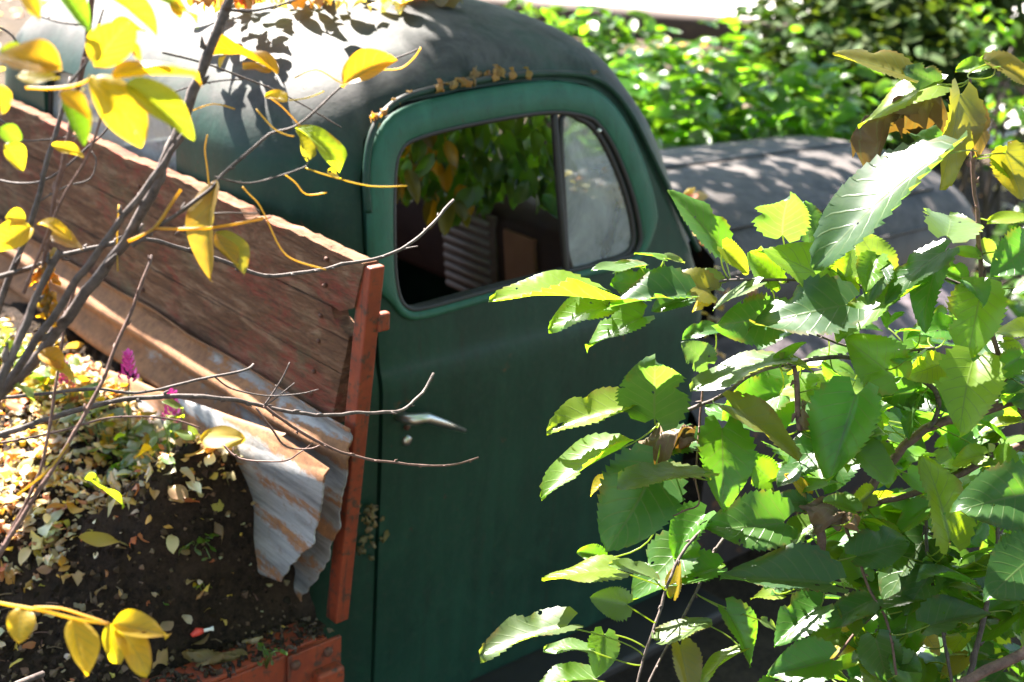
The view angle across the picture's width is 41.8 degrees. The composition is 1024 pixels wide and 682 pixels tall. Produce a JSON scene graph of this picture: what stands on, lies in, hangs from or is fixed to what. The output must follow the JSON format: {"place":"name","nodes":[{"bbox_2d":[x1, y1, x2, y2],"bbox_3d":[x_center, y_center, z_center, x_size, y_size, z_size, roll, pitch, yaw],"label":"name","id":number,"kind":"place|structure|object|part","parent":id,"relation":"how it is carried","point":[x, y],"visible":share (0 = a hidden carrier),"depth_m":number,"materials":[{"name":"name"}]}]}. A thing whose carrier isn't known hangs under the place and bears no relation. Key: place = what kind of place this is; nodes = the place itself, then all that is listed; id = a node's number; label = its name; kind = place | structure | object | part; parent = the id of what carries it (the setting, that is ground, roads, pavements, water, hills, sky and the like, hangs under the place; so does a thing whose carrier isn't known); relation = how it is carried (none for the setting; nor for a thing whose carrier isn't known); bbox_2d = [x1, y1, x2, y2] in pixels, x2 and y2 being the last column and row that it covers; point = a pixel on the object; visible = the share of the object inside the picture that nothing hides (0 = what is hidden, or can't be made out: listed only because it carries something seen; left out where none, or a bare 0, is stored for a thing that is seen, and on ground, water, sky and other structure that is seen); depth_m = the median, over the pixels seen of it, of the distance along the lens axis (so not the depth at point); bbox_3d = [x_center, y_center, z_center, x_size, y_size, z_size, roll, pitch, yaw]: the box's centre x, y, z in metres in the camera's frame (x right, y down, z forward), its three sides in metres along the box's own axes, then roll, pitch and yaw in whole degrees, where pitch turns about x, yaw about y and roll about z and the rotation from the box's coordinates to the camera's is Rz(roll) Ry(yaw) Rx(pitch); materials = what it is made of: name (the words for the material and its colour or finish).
{"place":"outdoors","nodes":[
{"label":"outdoors","id":0,"kind":"place"},
{"bbox_2d":[0,0,1023,681],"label":"ground","id":1,"kind":"structure","parent":0,"point":[738,668],"depth_m":4.26,"materials":[{"name":"brown soil"}]},
{"bbox_2d":[0,0,478,676],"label":"autumn shrub","id":2,"kind":"object","parent":1,"relation":"on","point":[124,108],"visible":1,"depth_m":1.47,"materials":[{"name":"yellow plant"}]},
{"bbox_2d":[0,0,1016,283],"bbox_3d":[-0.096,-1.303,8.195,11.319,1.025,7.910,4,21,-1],"label":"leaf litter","id":3,"kind":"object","parent":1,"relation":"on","point":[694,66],"visible":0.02,"depth_m":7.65,"materials":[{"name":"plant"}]},
{"bbox_2d":[0,0,1023,681],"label":"pickup truck","id":4,"kind":"object","parent":1,"relation":"on","point":[446,582],"visible":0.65,"depth_m":2.92,"materials":[{"name":"green paint"}]},
{"bbox_2d":[0,302,333,681],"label":"soil","id":5,"kind":"structure","parent":4,"relation":"in","point":[236,608],"depth_m":2.45,"materials":[{"name":"brown soil"}]},
{"bbox_2d":[0,317,31,371],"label":"flowering plant","id":6,"kind":"object","parent":5,"relation":"on","point":[25,341],"visible":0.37,"depth_m":3.04,"materials":[{"name":"yellow plant"}]},
{"bbox_2d":[15,670,44,681],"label":"cut twig","id":7,"kind":"object","parent":5,"relation":"on","point":[35,676],"visible":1,"depth_m":1.98,"materials":[{"name":"white wood"}]},
{"bbox_2d":[26,540,54,556],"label":"fallen leaf","id":8,"kind":"object","parent":5,"relation":"on","point":[35,552],"visible":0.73,"depth_m":2.45,"materials":[{"name":"plant"}]},
{"bbox_2d":[0,340,89,409],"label":"flowering plant","id":9,"kind":"object","parent":5,"relation":"on","point":[40,379],"visible":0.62,"depth_m":2.81,"materials":[{"name":"yellow plant"}]},
{"bbox_2d":[58,473,93,488],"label":"fallen leaf","id":10,"kind":"object","parent":5,"relation":"on","point":[87,484],"visible":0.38,"depth_m":2.56,"materials":[{"name":"green plant"}]},
{"bbox_2d":[78,531,127,546],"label":"fallen leaf","id":11,"kind":"object","parent":5,"relation":"on","point":[97,539],"visible":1,"depth_m":2.40,"materials":[{"name":"yellow plant"}]},
{"bbox_2d":[54,348,164,469],"bbox_3d":[-0.783,0.111,2.629,0.166,0.224,0.289,-14,28,-40],"label":"flowering plant","id":12,"kind":"object","parent":5,"relation":"on","point":[105,426],"visible":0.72,"depth_m":2.63,"materials":[{"name":"green plant"}]},
{"bbox_2d":[87,388,197,479],"bbox_3d":[-0.681,0.177,2.524,0.157,0.216,0.285,-14,28,-40],"label":"flowering plant","id":13,"kind":"object","parent":5,"relation":"on","point":[172,430],"visible":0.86,"depth_m":2.48,"materials":[{"name":"green plant"}]},
{"bbox_2d":[0,328,287,681],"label":"leaf litter","id":14,"kind":"object","parent":5,"relation":"on","point":[53,511],"visible":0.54,"depth_m":2.51,"materials":[{"name":"beige plant"}]},
{"bbox_2d":[179,533,218,560],"bbox_3d":[-0.574,0.369,2.454,0.071,0.049,0.110,4,21,0],"label":"seedling","id":15,"kind":"object","parent":5,"relation":"on","point":[202,541],"visible":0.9,"depth_m":2.44,"materials":[{"name":"green plant"}]},
{"bbox_2d":[190,626,213,636],"bbox_3d":[-0.567,0.530,2.449,0.042,0.016,0.016,-5,23,-22],"label":"plastic scrap","id":16,"kind":"object","parent":5,"relation":"on","point":[195,632],"visible":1,"depth_m":2.44,"materials":[{"name":"red plastic"}]},
{"bbox_2d":[193,582,211,590],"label":"seedling","id":17,"kind":"object","parent":5,"relation":"on","point":[195,585],"visible":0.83,"depth_m":2.44,"materials":[{"name":"green plant"}]},
{"bbox_2d":[182,649,247,667],"bbox_3d":[-0.536,0.586,2.455,0.143,0.084,0.058,-8,24,-28],"label":"fallen leaf","id":18,"kind":"object","parent":5,"relation":"on","point":[201,656],"visible":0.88,"depth_m":2.43,"materials":[{"name":"plant"}]},
{"bbox_2d":[187,425,245,447],"bbox_3d":[-0.545,0.179,2.463,0.105,0.037,0.040,6,21,4],"label":"fallen leaf","id":19,"kind":"object","parent":5,"relation":"on","point":[220,436],"visible":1,"depth_m":2.47,"materials":[{"name":"yellow plant"}]},
{"bbox_2d":[257,643,287,668],"bbox_3d":[-0.441,0.577,2.450,0.054,0.058,0.056,-3,22,-17],"label":"seedling","id":20,"kind":"object","parent":5,"relation":"in","point":[267,653],"visible":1,"depth_m":2.44,"materials":[{"name":"green plant"}]},
{"bbox_2d":[0,219,352,601],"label":"corrugated sheet","id":21,"kind":"object","parent":4,"relation":"on","point":[164,355],"visible":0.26,"depth_m":2.75,"materials":[{"name":"metal"}]},
{"bbox_2d":[66,354,329,581],"bbox_3d":[-1.003,0.183,3.095,0.043,0.591,1.996,-14,28,-40],"label":"corrugated sheet","id":22,"kind":"object","parent":4,"relation":"on","point":[287,496],"visible":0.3,"depth_m":2.48,"materials":[{"name":"silver metal"}]},
{"bbox_2d":[186,0,462,14],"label":"leaf litter","id":23,"kind":"object","parent":4,"relation":"on","point":[384,5],"visible":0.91,"depth_m":2.78,"materials":[{"name":"yellow plant"}]},
{"bbox_2d":[356,504,389,560],"bbox_3d":[-0.298,0.397,2.793,0.102,0.150,0.036,-14,28,-40],"label":"leaf debris","id":24,"kind":"object","parent":4,"relation":"on","point":[369,510],"visible":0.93,"depth_m":2.79,"materials":[{"name":"brown plant"}]},
{"bbox_2d":[369,64,597,127],"bbox_3d":[-0.053,-0.518,2.761,0.617,0.101,0.056,-14,28,-40],"label":"leaf debris","id":25,"kind":"object","parent":4,"relation":"on","point":[498,71],"visible":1,"depth_m":2.73,"materials":[{"name":"plant"}]},
{"bbox_2d":[396,115,577,235],"bbox_3d":[-0.292,-0.142,3.610,0.585,1.148,1.214,-14,28,-40],"label":"climbing plant","id":26,"kind":"object","parent":4,"relation":"in","point":[443,172],"visible":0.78,"depth_m":3.13,"materials":[{"name":"green plant"}]},
{"bbox_3d":[0.029,0.086,3.129,1.026,1.393,0.325,-14,28,-40],"label":"door","id":27,"kind":"part","parent":4,"relation":"part of","materials":[{"name":"green paint"}]},
{"bbox_2d":[538,167,757,360],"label":"leaf litter","id":28,"kind":"object","parent":4,"relation":"on","point":[613,192],"visible":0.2,"depth_m":3.72,"materials":[{"name":"plant"}]},
{"bbox_2d":[504,0,665,144],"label":"laurel bush","id":29,"kind":"object","parent":1,"relation":"on","point":[605,26],"visible":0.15,"depth_m":6.82,"materials":[{"name":"green plant"}]},
{"bbox_2d":[526,4,901,156],"bbox_3d":[0.866,-0.844,6.042,1.846,1.106,2.951,3,21,-4],"label":"laurel bush","id":30,"kind":"object","parent":1,"relation":"on","point":[677,98],"visible":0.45,"depth_m":5.49,"materials":[{"name":"green plant"}]},
{"bbox_2d":[479,49,1023,681],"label":"mulberry shrub","id":31,"kind":"object","parent":1,"relation":"on","point":[921,593],"visible":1,"depth_m":1.90,"materials":[{"name":"green plant"}]},
{"bbox_2d":[481,0,1023,98],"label":"timber edging","id":32,"kind":"object","parent":1,"relation":"on","point":[689,26],"visible":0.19,"depth_m":9.20,"materials":[{"name":"brown wood"}]},
{"bbox_2d":[727,0,1023,170],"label":"yew shrub","id":33,"kind":"object","parent":1,"relation":"on","point":[927,33],"visible":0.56,"depth_m":6.89,"materials":[{"name":"green plant"}]},
{"bbox_2d":[955,0,1023,262],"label":"laurel bush","id":34,"kind":"object","parent":1,"relation":"on","point":[998,116],"visible":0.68,"depth_m":6.27,"materials":[{"name":"green plant"}]},
{"bbox_2d":[971,198,1023,317],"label":"laurel bush","id":35,"kind":"object","parent":1,"relation":"on","point":[1015,306],"visible":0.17,"depth_m":5.58,"materials":[{"name":"green plant"}]},
{"bbox_2d":[541,0,1023,145],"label":"path","id":36,"kind":"structure","parent":0,"point":[720,7],"depth_m":10.93,"materials":[{"name":"concrete"}]}
]}

